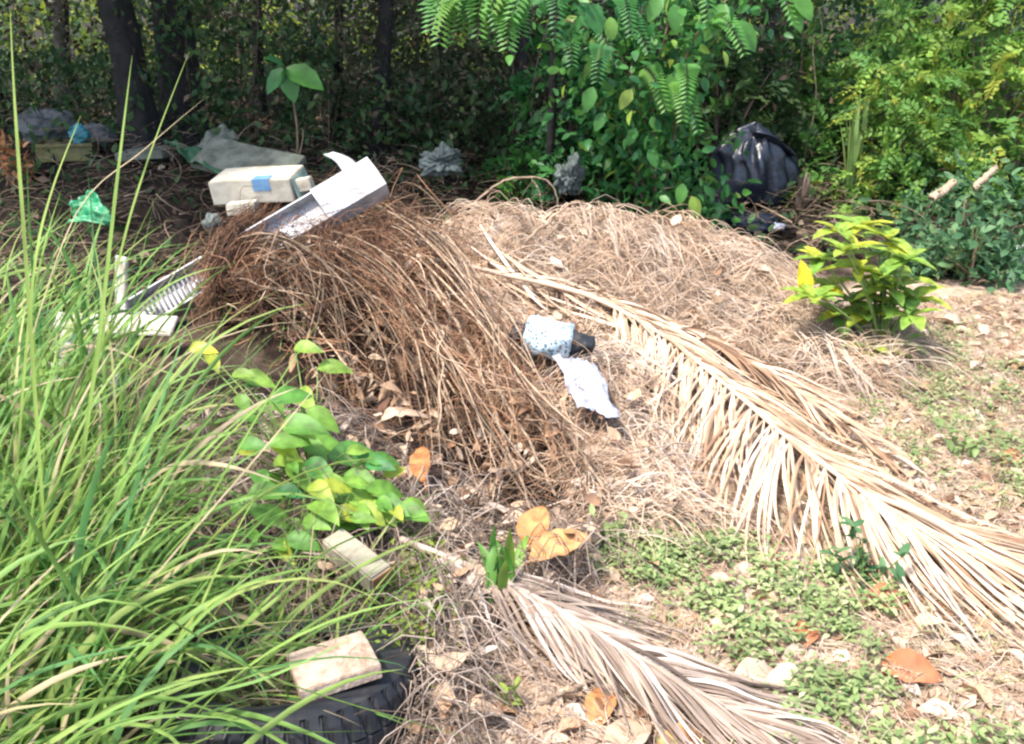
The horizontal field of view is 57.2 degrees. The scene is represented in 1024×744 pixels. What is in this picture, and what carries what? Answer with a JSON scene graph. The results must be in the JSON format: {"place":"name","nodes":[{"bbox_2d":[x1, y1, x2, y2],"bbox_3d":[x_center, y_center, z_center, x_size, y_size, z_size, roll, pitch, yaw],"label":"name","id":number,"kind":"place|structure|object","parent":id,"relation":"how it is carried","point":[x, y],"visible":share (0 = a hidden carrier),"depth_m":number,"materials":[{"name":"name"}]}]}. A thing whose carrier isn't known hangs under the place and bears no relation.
{"place":"outdoors","nodes":[
{"label":"outdoors","id":0,"kind":"place"},
{"bbox_2d":[0,13,477,743],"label":"tall grass","id":1,"kind":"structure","parent":0,"point":[42,411],"depth_m":2.33,"materials":[{"name":"plant"}]},
{"bbox_2d":[0,2,1023,743],"bbox_3d":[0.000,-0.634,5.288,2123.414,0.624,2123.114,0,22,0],"label":"ground","id":2,"kind":"structure","parent":0,"point":[276,352],"depth_m":4.31,"materials":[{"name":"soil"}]},
{"bbox_2d":[0,129,44,187],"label":"rusty plant","id":3,"kind":"object","parent":2,"relation":"on","point":[11,181],"visible":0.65,"depth_m":6.83,"materials":[{"name":"orange plant"}]},
{"bbox_2d":[17,106,77,144],"bbox_3d":[-3.663,-1.938,7.385,0.526,0.291,0.392,0,22,0],"label":"cloth bundle","id":4,"kind":"object","parent":2,"relation":"on","point":[37,120],"visible":0.48,"depth_m":7.29,"materials":[{"name":"fabric"}]},
{"bbox_2d":[19,330,92,390],"bbox_3d":[-1.835,-0.051,3.797,0.157,0.026,0.322,28,38,-5],"label":"white trim board","id":5,"kind":"object","parent":2,"relation":"on","point":[68,342],"depth_m":3.85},
{"bbox_2d":[52,0,81,108],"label":"forest tree","id":6,"kind":"object","parent":2,"relation":"on","point":[57,34],"visible":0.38,"depth_m":10.77,"materials":[{"name":"brown plant"}]},
{"bbox_2d":[35,139,99,161],"bbox_3d":[-3.392,-1.695,7.171,0.420,0.132,0.298,-4,22,-11],"label":"plastic crate","id":7,"kind":"object","parent":2,"relation":"on","point":[77,151],"visible":0.62,"depth_m":7.05,"materials":[{"name":"plastic"}]},
{"bbox_2d":[68,123,89,142],"bbox_3d":[-3.266,-1.794,7.086,0.166,0.171,0.120,0,22,0],"label":"teal packet","id":8,"kind":"object","parent":7,"relation":"on","point":[80,127],"visible":0.8,"depth_m":7.05},
{"bbox_2d":[65,189,110,225],"bbox_3d":[-2.384,-0.940,5.361,0.322,0.203,0.167,4,22,10],"label":"green plastic bag","id":9,"kind":"object","parent":2,"relation":"on","point":[99,208],"visible":0.88,"depth_m":5.36,"materials":[{"name":"plastic"}]},
{"bbox_2d":[83,123,118,145],"bbox_3d":[-3.195,-1.829,7.230,0.340,0.171,0.296,0,22,0],"label":"cloth bundle","id":10,"kind":"object","parent":2,"relation":"on","point":[106,131],"visible":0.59,"depth_m":7.16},
{"bbox_2d":[49,312,178,336],"bbox_3d":[-1.916,-0.229,4.509,0.666,0.025,0.114,3,62,13],"label":"white trim board","id":11,"kind":"object","parent":2,"relation":"on","point":[172,321],"depth_m":4.46,"materials":[{"name":"wood"}]},
{"bbox_2d":[115,255,128,314],"bbox_3d":[-1.956,-0.396,4.706,0.092,0.369,0.026,15,16,33],"label":"white trim board","id":12,"kind":"object","parent":2,"relation":"on","point":[123,289],"depth_m":4.68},
{"bbox_2d":[97,0,176,163],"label":"forest tree","id":13,"kind":"object","parent":2,"relation":"on","point":[122,41],"visible":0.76,"depth_m":7.09,"materials":[{"name":"brown plant"}]},
{"bbox_2d":[114,145,179,160],"bbox_3d":[-2.672,-1.623,6.939,0.402,0.069,0.307,1,21,15],"label":"pale slab","id":14,"kind":"object","parent":2,"relation":"on","point":[144,154],"depth_m":6.82,"materials":[{"name":"concrete"}]},
{"bbox_2d":[150,0,210,160],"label":"forest tree","id":15,"kind":"object","parent":2,"relation":"on","point":[179,94],"visible":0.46,"depth_m":7.67,"materials":[{"name":"brown plant"}]},
{"bbox_2d":[202,213,223,233],"bbox_3d":[-1.744,-0.869,5.465,0.118,0.123,0.095,-12,25,-28],"label":"bag","id":16,"kind":"object","parent":2,"relation":"on","point":[209,216],"visible":0.73,"depth_m":5.44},
{"bbox_2d":[197,124,238,149],"bbox_3d":[-2.145,-1.667,6.831,0.332,0.240,0.319,0,22,0],"label":"plastic sheet","id":17,"kind":"object","parent":2,"relation":"on","point":[225,132],"visible":0.39,"depth_m":6.89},
{"bbox_2d":[0,0,483,163],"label":"shaded understorey","id":18,"kind":"object","parent":2,"relation":"on","point":[238,15],"visible":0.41,"depth_m":7.97,"materials":[{"name":"green plant"}]},
{"bbox_2d":[128,152,389,317],"bbox_3d":[-1.338,-0.684,4.954,1.416,0.855,0.301,-8,23,-20],"label":"white gutter","id":19,"kind":"object","parent":2,"relation":"on","point":[364,175],"visible":0.59,"depth_m":4.94,"materials":[{"name":"plastic"}]},
{"bbox_2d":[249,0,268,118],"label":"forest tree","id":20,"kind":"object","parent":2,"relation":"on","point":[260,104],"visible":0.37,"depth_m":10.13,"materials":[{"name":"brown plant"}]},
{"bbox_2d":[189,178,358,349],"bbox_3d":[-1.307,-0.724,5.252,0.762,0.556,2.063,0,22,0],"label":"crest brush","id":21,"kind":"object","parent":2,"relation":"on","point":[244,220],"visible":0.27,"depth_m":4.49,"materials":[{"name":"plant"}]},
{"bbox_2d":[0,0,548,184],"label":"recess foliage","id":22,"kind":"object","parent":2,"relation":"on","point":[219,88],"visible":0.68,"depth_m":7.58,"materials":[{"name":"green plant"}]},
{"bbox_2d":[146,611,422,743],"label":"car tyre","id":23,"kind":"object","parent":2,"relation":"on","point":[391,696],"visible":0.41,"depth_m":2.10,"materials":[{"name":"rubber"}]},
{"bbox_2d":[286,631,381,700],"bbox_3d":[-0.413,0.679,2.174,0.188,0.040,0.157,-12,21,-23],"label":"wood block","id":24,"kind":"object","parent":23,"relation":"on","point":[314,676],"depth_m":2.14,"materials":[{"name":"wood"}]},
{"bbox_2d":[265,55,323,154],"bbox_3d":[-1.522,-1.790,6.662,0.395,0.875,0.159,-5,22,-12],"label":"shade sapling","id":25,"kind":"object","parent":2,"relation":"on","point":[290,80],"visible":0.81,"depth_m":6.57,"materials":[{"name":"green plant"}]},
{"bbox_2d":[189,340,431,564],"bbox_3d":[-0.686,0.226,3.068,0.622,0.510,1.114,-8,23,-19],"label":"young broad leaved plant","id":26,"kind":"object","parent":2,"relation":"on","point":[308,432],"visible":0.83,"depth_m":2.83,"materials":[{"name":"green plant"}]},
{"bbox_2d":[329,0,345,142],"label":"forest tree","id":27,"kind":"object","parent":2,"relation":"on","point":[339,70],"visible":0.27,"depth_m":9.19,"materials":[{"name":"brown plant"}]},
{"bbox_2d":[362,0,392,174],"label":"forest tree","id":28,"kind":"object","parent":2,"relation":"on","point":[386,6],"visible":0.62,"depth_m":7.91,"materials":[{"name":"brown plant"}]},
{"bbox_2d":[160,167,635,538],"bbox_3d":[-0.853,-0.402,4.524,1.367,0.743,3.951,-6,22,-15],"label":"dead brush","id":29,"kind":"object","parent":2,"relation":"on","point":[261,282],"visible":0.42,"depth_m":4.18,"materials":[{"name":"plant"}]},
{"bbox_2d":[226,199,259,215],"bbox_3d":[-1.671,-1.022,5.833,0.184,0.076,0.105,-3,22,1],"label":"card scrap","id":30,"kind":"object","parent":29,"relation":"on","point":[231,205],"visible":0.77,"depth_m":5.79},
{"bbox_2d":[208,165,307,204],"bbox_3d":[-1.602,-1.198,5.999,0.567,0.161,0.314,-2,27,7],"label":"cardboard box","id":31,"kind":"object","parent":29,"relation":"on","point":[275,183],"visible":0.88,"depth_m":5.88,"materials":[{"name":"cardboard"}]},
{"bbox_2d":[295,176,314,191],"bbox_3d":[-1.318,-1.187,5.930,0.122,0.085,0.111,-10,21,4],"label":"card scrap","id":32,"kind":"object","parent":31,"relation":"on","point":[303,184],"visible":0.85,"depth_m":5.88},
{"bbox_2d":[288,289,360,383],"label":"dry branch","id":33,"kind":"object","parent":29,"relation":"on","point":[329,344],"visible":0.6,"depth_m":4.13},
{"bbox_2d":[375,407,433,424],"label":"fallen leaf","id":34,"kind":"object","parent":29,"relation":"on","point":[391,412],"visible":0.94,"depth_m":3.35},
{"bbox_2d":[385,239,556,496],"bbox_3d":[-0.446,-0.370,4.599,0.105,0.355,3.569,-7,23,-17],"label":"dry branch","id":35,"kind":"object","parent":29,"relation":"on","point":[487,375],"visible":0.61,"depth_m":3.58,"materials":[{"name":"wood"}]},
{"bbox_2d":[429,271,531,509],"bbox_3d":[-0.142,-0.007,3.643,0.040,0.386,1.550,-6,22,-15],"label":"dry branch","id":36,"kind":"object","parent":29,"relation":"on","point":[480,375],"visible":0.69,"depth_m":3.46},
{"bbox_2d":[510,374,628,528],"bbox_3d":[0.202,0.245,3.251,0.066,0.231,0.829,-10,24,-24],"label":"dry branch","id":37,"kind":"object","parent":29,"relation":"on","point":[592,471],"visible":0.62,"depth_m":3.15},
{"bbox_2d":[218,224,590,518],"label":"brush leaf scraps","id":38,"kind":"object","parent":2,"relation":"on","point":[394,387],"visible":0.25,"depth_m":3.77,"materials":[{"name":"plant"}]},
{"bbox_2d":[98,386,725,743],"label":"weed tangle","id":39,"kind":"object","parent":2,"relation":"on","point":[247,482],"visible":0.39,"depth_m":2.65,"materials":[{"name":"plant"}]},
{"bbox_2d":[322,528,393,592],"bbox_3d":[-0.422,0.512,2.554,0.217,0.060,0.078,29,42,33],"label":"plank end","id":40,"kind":"object","parent":39,"relation":"on","point":[354,550],"visible":0.84,"depth_m":2.53,"materials":[{"name":"grey wood"}]},
{"bbox_2d":[409,446,430,491],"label":"fallen leaf","id":41,"kind":"object","parent":39,"relation":"on","point":[420,457],"visible":0.91,"depth_m":3.06,"materials":[{"name":"plant"}]},
{"bbox_2d":[516,506,548,564],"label":"fallen leaf","id":42,"kind":"object","parent":39,"relation":"on","point":[529,521],"visible":0.7,"depth_m":2.75,"materials":[{"name":"plant"}]},
{"bbox_2d":[360,511,472,689],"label":"feathery weeds","id":43,"kind":"object","parent":2,"relation":"on","point":[417,568],"visible":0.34,"depth_m":2.51,"materials":[{"name":"plant"}]},
{"bbox_2d":[0,0,843,172],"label":"trees","id":44,"kind":"object","parent":2,"relation":"on","point":[36,64],"visible":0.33,"depth_m":7.66,"materials":[{"name":"plant"}]},
{"bbox_2d":[412,597,449,646],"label":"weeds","id":45,"kind":"object","parent":2,"relation":"on","point":[442,620],"visible":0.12,"depth_m":2.49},
{"bbox_2d":[0,0,878,174],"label":"understorey stems","id":46,"kind":"object","parent":2,"relation":"on","point":[329,90],"visible":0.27,"depth_m":8.25,"materials":[{"name":"wood"}]},
{"bbox_2d":[419,141,463,176],"bbox_3d":[-0.498,-1.512,6.614,0.331,0.242,0.266,0,22,0],"label":"grey bag","id":47,"kind":"object","parent":2,"relation":"on","point":[443,159],"visible":1,"depth_m":6.56,"materials":[{"name":"plastic"}]},
{"bbox_2d":[0,84,921,305],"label":"shaded ground cover","id":48,"kind":"object","parent":2,"relation":"on","point":[216,131],"visible":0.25,"depth_m":6.82,"materials":[{"name":"soil"}]},
{"bbox_2d":[190,136,306,173],"bbox_3d":[-1.792,-1.424,6.371,0.760,0.057,0.303,16,54,19],"label":"grey board","id":49,"kind":"object","parent":48,"relation":"on","point":[221,154],"visible":0.68,"depth_m":6.38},
{"bbox_2d":[163,139,231,172],"bbox_3d":[-2.231,-1.505,6.585,0.201,0.161,1.315,-15,26,-33],"label":"green tarpaulin","id":50,"kind":"object","parent":49,"relation":"on","point":[189,154],"visible":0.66,"depth_m":6.65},
{"bbox_2d":[0,92,924,309],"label":"fallen twigs","id":51,"kind":"object","parent":2,"relation":"on","point":[808,209],"visible":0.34,"depth_m":6.54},
{"bbox_2d":[483,675,523,714],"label":"weed plant","id":52,"kind":"object","parent":2,"relation":"on","point":[504,687],"visible":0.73,"depth_m":2.24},
{"bbox_2d":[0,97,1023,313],"bbox_3d":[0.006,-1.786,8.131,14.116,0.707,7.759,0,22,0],"label":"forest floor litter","id":53,"kind":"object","parent":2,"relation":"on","point":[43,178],"visible":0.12,"depth_m":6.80,"materials":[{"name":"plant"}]},
{"bbox_2d":[840,92,870,202],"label":"strap leaved plant","id":54,"kind":"object","parent":53,"relation":"on","point":[855,141],"visible":0.9,"depth_m":6.92,"materials":[{"name":"plant"}]},
{"bbox_2d":[0,0,1023,98],"bbox_3d":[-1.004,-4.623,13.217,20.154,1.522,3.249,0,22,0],"label":"back thicket","id":55,"kind":"object","parent":2,"relation":"on","point":[301,13],"visible":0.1,"depth_m":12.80,"materials":[{"name":"green plant"}]},
{"bbox_2d":[2,0,1023,151],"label":"dark undergrowth","id":56,"kind":"object","parent":2,"relation":"on","point":[860,19],"visible":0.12,"depth_m":10.39,"materials":[{"name":"green plant"}]},
{"bbox_2d":[507,5,532,171],"bbox_3d":[-0.051,-4.183,7.360,5.456,5.267,3.796,0,22,0],"label":"forest tree","id":57,"kind":"object","parent":2,"relation":"on","point":[520,55],"visible":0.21,"depth_m":8.17,"materials":[{"name":"brown plant"}]},
{"bbox_2d":[179,202,902,742],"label":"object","id":58,"kind":"object","parent":2,"relation":"on","point":[589,498],"visible":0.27,"depth_m":3.08,"materials":[{"name":"plant"}]},
{"bbox_2d":[520,528,589,567],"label":"fallen leaf","id":59,"kind":"object","parent":58,"relation":"on","point":[570,542],"visible":0.73,"depth_m":2.67,"materials":[{"name":"plant"}]},
{"bbox_2d":[317,0,797,175],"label":"olive thicket","id":60,"kind":"object","parent":2,"relation":"on","point":[445,55],"visible":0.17,"depth_m":8.36,"materials":[{"name":"green plant"}]},
{"bbox_2d":[521,201,616,248],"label":"arching vine","id":61,"kind":"object","parent":2,"relation":"on","point":[558,212],"visible":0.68,"depth_m":4.82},
{"bbox_2d":[536,673,608,705],"bbox_3d":[0.183,0.768,2.312,0.281,0.032,0.025,-10,24,-24],"label":"dry stick","id":62,"kind":"object","parent":2,"relation":"on","point":[558,694],"visible":0.58,"depth_m":2.29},
{"bbox_2d":[474,0,699,216],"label":"shaded shrub","id":63,"kind":"object","parent":2,"relation":"on","point":[534,159],"visible":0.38,"depth_m":6.95,"materials":[{"name":"green plant"}]},
{"bbox_2d":[553,152,586,194],"bbox_3d":[0.406,-1.389,6.539,0.215,0.307,0.196,18,28,38],"label":"grey bag","id":64,"kind":"object","parent":63,"relation":"on","point":[570,175],"visible":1,"depth_m":6.51,"materials":[{"name":"plastic"}]},
{"bbox_2d":[585,687,616,724],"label":"fallen leaf","id":65,"kind":"object","parent":2,"relation":"on","point":[590,706],"visible":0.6,"depth_m":2.25,"materials":[{"name":"plant"}]},
{"bbox_2d":[417,0,799,211],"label":"feathery tree","id":66,"kind":"object","parent":2,"relation":"on","point":[505,13],"visible":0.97,"depth_m":5.74,"materials":[{"name":"green plant"}]},
{"bbox_2d":[589,504,627,552],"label":"weed plant","id":67,"kind":"object","parent":2,"relation":"on","point":[608,526],"visible":0.73,"depth_m":2.88,"materials":[{"name":"plant"}]},
{"bbox_2d":[400,536,866,743],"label":"palm frond","id":68,"kind":"object","parent":2,"relation":"on","point":[635,661],"visible":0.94,"depth_m":2.30,"materials":[{"name":"plant"}]},
{"bbox_2d":[477,523,528,601],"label":"strap leaved plant","id":69,"kind":"object","parent":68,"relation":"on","point":[494,561],"visible":0.87,"depth_m":2.54,"materials":[{"name":"green plant"}]},
{"bbox_2d":[488,0,812,240],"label":"broad leaved sapling","id":70,"kind":"object","parent":2,"relation":"on","point":[646,162],"visible":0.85,"depth_m":6.17,"materials":[{"name":"green plant"}]},
{"bbox_2d":[337,284,1023,743],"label":"leaf litter","id":71,"kind":"object","parent":2,"relation":"on","point":[974,687],"visible":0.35,"depth_m":2.63,"materials":[{"name":"plant"}]},
{"bbox_2d":[604,718,651,743],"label":"fallen leaf","id":72,"kind":"object","parent":71,"relation":"on","point":[617,730],"visible":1,"depth_m":2.18,"materials":[{"name":"plant"}]},
{"bbox_2d":[658,722,707,743],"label":"fallen leaf","id":73,"kind":"object","parent":2,"relation":"on","point":[661,741],"visible":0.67,"depth_m":2.17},
{"bbox_2d":[413,200,967,588],"bbox_3d":[0.697,-0.397,4.562,2.984,0.666,4.195,0,22,0],"label":"dry straw","id":74,"kind":"object","parent":2,"relation":"on","point":[522,228],"visible":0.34,"depth_m":4.49,"materials":[{"name":"plant"}]},
{"bbox_2d":[461,176,558,212],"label":"arching vine","id":75,"kind":"object","parent":74,"relation":"on","point":[492,187],"visible":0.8,"depth_m":5.35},
{"bbox_2d":[510,315,595,360],"bbox_3d":[0.159,-0.130,3.713,0.340,0.172,0.226,0,22,0],"label":"speckled packet","id":76,"kind":"object","parent":74,"relation":"on","point":[568,331],"visible":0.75,"depth_m":3.64,"materials":[{"name":"plastic"}]},
{"bbox_2d":[402,190,1017,566],"bbox_3d":[0.753,-0.487,4.742,2.819,0.694,4.229,-5,22,-12],"label":"shredded thatch","id":77,"kind":"object","parent":2,"relation":"on","point":[662,463],"visible":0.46,"depth_m":4.35,"materials":[{"name":"plant"}]},
{"bbox_2d":[552,353,620,418],"bbox_3d":[0.283,0.046,3.476,0.163,0.148,0.355,-6,22,-15],"label":"white bag scrap","id":78,"kind":"object","parent":77,"relation":"on","point":[574,365],"visible":0.95,"depth_m":3.48,"materials":[{"name":"plastic"}]},
{"bbox_2d":[415,253,1023,662],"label":"palm frond","id":79,"kind":"object","parent":2,"relation":"on","point":[917,525],"visible":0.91,"depth_m":3.13,"materials":[{"name":"plant"}]},
{"bbox_2d":[462,224,750,400],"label":"sheath straps","id":80,"kind":"object","parent":79,"relation":"on","point":[530,294],"visible":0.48,"depth_m":4.54,"materials":[{"name":"plant"}]},
{"bbox_2d":[863,582,909,609],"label":"fallen leaf","id":81,"kind":"object","parent":79,"relation":"on","point":[879,585],"visible":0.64,"depth_m":2.65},
{"bbox_2d":[617,0,822,204],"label":"shaded shrub","id":82,"kind":"object","parent":2,"relation":"on","point":[754,91],"visible":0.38,"depth_m":7.37,"materials":[{"name":"green plant"}]},
{"bbox_2d":[547,280,928,486],"bbox_3d":[1.003,-0.070,4.074,0.588,0.329,2.016,-16,27,-34],"label":"palm frond","id":83,"kind":"object","parent":2,"relation":"on","point":[772,376],"visible":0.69,"depth_m":3.95,"materials":[{"name":"plant"}]},
{"bbox_2d":[714,211,792,233],"bbox_3d":[1.733,-1.088,6.763,0.560,0.122,0.315,0,22,0],"label":"black bag","id":84,"kind":"object","parent":2,"relation":"on","point":[763,227],"visible":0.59,"depth_m":6.70,"materials":[{"name":"plastic"}]},
{"bbox_2d":[733,657,773,683],"bbox_3d":[0.614,0.758,2.361,0.143,0.057,0.068,-8,23,-20],"label":"stone","id":85,"kind":"object","parent":2,"relation":"on","point":[753,668],"visible":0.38,"depth_m":2.37,"materials":[{"name":"stone"}]},
{"bbox_2d":[710,122,799,207],"bbox_3d":[1.857,-1.587,7.223,0.681,0.662,0.510,0,22,0],"label":"rubbish bag","id":86,"kind":"object","parent":2,"relation":"on","point":[771,164],"visible":0.86,"depth_m":7.07,"materials":[{"name":"plastic"}]},
{"bbox_2d":[679,0,860,170],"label":"fine leaved bush","id":87,"kind":"object","parent":2,"relation":"on","point":[809,51],"visible":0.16,"depth_m":8.54,"materials":[{"name":"green plant"}]},
{"bbox_2d":[763,0,780,107],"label":"forest tree","id":88,"kind":"object","parent":2,"relation":"on","point":[773,16],"visible":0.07,"depth_m":9.05,"materials":[{"name":"brown plant"}]},
{"bbox_2d":[766,662,810,692],"bbox_3d":[0.688,0.772,2.323,0.148,0.069,0.082,0,22,0],"label":"stone","id":89,"kind":"object","parent":2,"relation":"on","point":[779,673],"visible":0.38,"depth_m":2.34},
{"bbox_2d":[777,170,827,209],"bbox_3d":[2.160,-1.346,6.987,0.361,0.319,0.225,-16,26,-34],"label":"dry leaf fan","id":90,"kind":"object","parent":2,"relation":"on","point":[803,183],"visible":0.89,"depth_m":7.04},
{"bbox_2d":[583,314,1023,743],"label":"ground weeds","id":91,"kind":"object","parent":2,"relation":"on","point":[674,551],"visible":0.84,"depth_m":2.64,"materials":[{"name":"plant"}]},
{"bbox_2d":[878,648,943,682],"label":"fallen leaf","id":92,"kind":"object","parent":91,"relation":"on","point":[909,659],"visible":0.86,"depth_m":2.37,"materials":[{"name":"plant"}]},
{"bbox_2d":[794,620,818,646],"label":"fallen leaf","id":93,"kind":"object","parent":2,"relation":"on","point":[813,636],"visible":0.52,"depth_m":2.51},
{"bbox_2d":[734,15,986,185],"bbox_3d":[2.980,-2.214,8.282,2.216,1.774,1.852,0,22,0],"label":"fine leaved bush","id":94,"kind":"object","parent":2,"relation":"on","point":[843,81],"visible":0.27,"depth_m":7.94,"materials":[{"name":"green plant"}]},
{"bbox_2d":[818,515,909,587],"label":"weed plant","id":95,"kind":"object","parent":2,"relation":"on","point":[898,571],"visible":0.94,"depth_m":2.74,"materials":[{"name":"green plant"}]},
{"bbox_2d":[780,215,952,360],"bbox_3d":[1.614,-0.379,4.388,0.788,0.651,0.660,0,22,0],"label":"broad leaved shrub","id":96,"kind":"object","parent":2,"relation":"on","point":[882,280],"visible":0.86,"depth_m":4.34,"materials":[{"name":"green plant"}]},
{"bbox_2d":[785,51,1003,221],"bbox_3d":[2.840,-1.600,7.088,1.841,1.544,1.292,-6,22,-15],"label":"fine leaved bush","id":97,"kind":"object","parent":2,"relation":"on","point":[910,112],"visible":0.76,"depth_m":6.96,"materials":[{"name":"green plant"}]},
{"bbox_2d":[810,0,1023,202],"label":"fine leaved bush","id":98,"kind":"object","parent":2,"relation":"on","point":[992,76],"visible":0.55,"depth_m":7.43,"materials":[{"name":"green plant"}]},
{"bbox_2d":[913,0,930,39],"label":"forest tree","id":99,"kind":"object","parent":2,"relation":"on","point":[923,17],"visible":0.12,"depth_m":10.68,"materials":[{"name":"brown plant"}]},
{"bbox_2d":[832,125,1023,227],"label":"fine leaved bush","id":100,"kind":"object","parent":2,"relation":"on","point":[914,184],"visible":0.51,"depth_m":6.91,"materials":[{"name":"green plant"}]},
{"bbox_2d":[858,145,1023,251],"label":"bluish shrub","id":101,"kind":"object","parent":2,"relation":"on","point":[945,207],"visible":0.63,"depth_m":6.36,"materials":[{"name":"green plant"}]},
{"bbox_2d":[927,179,957,201],"bbox_3d":[2.817,-1.189,6.140,0.237,0.128,0.065,-13,25,-29],"label":"grey stick","id":102,"kind":"object","parent":101,"relation":"in","point":[945,189],"visible":0.98,"depth_m":6.12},
{"bbox_2d":[972,165,998,190],"bbox_3d":[3.135,-1.286,6.216,0.232,0.156,0.060,-12,25,-28],"label":"grey stick","id":103,"kind":"object","parent":101,"relation":"in","point":[983,179],"visible":1,"depth_m":6.19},
{"bbox_2d":[864,210,1023,279],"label":"bluish shrub","id":104,"kind":"object","parent":2,"relation":"on","point":[930,236],"visible":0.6,"depth_m":5.78,"materials":[{"name":"green plant"}]},
{"bbox_2d":[933,411,984,460],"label":"weed plant","id":105,"kind":"object","parent":2,"relation":"on","point":[974,450],"visible":0.99,"depth_m":3.52,"materials":[{"name":"plant"}]},
{"bbox_2d":[947,222,994,276],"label":"strap leaved plant","id":106,"kind":"object","parent":2,"relation":"on","point":[970,250],"visible":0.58,"depth_m":5.67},
{"bbox_2d":[920,203,1023,294],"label":"bluish shrub","id":107,"kind":"object","parent":2,"relation":"on","point":[1007,260],"visible":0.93,"depth_m":5.60,"materials":[{"name":"green plant"}]},
{"bbox_2d":[959,110,1023,221],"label":"fine leaved bush","id":108,"kind":"object","parent":2,"relation":"on","point":[1012,130],"visible":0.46,"depth_m":7.06,"materials":[{"name":"green plant"}]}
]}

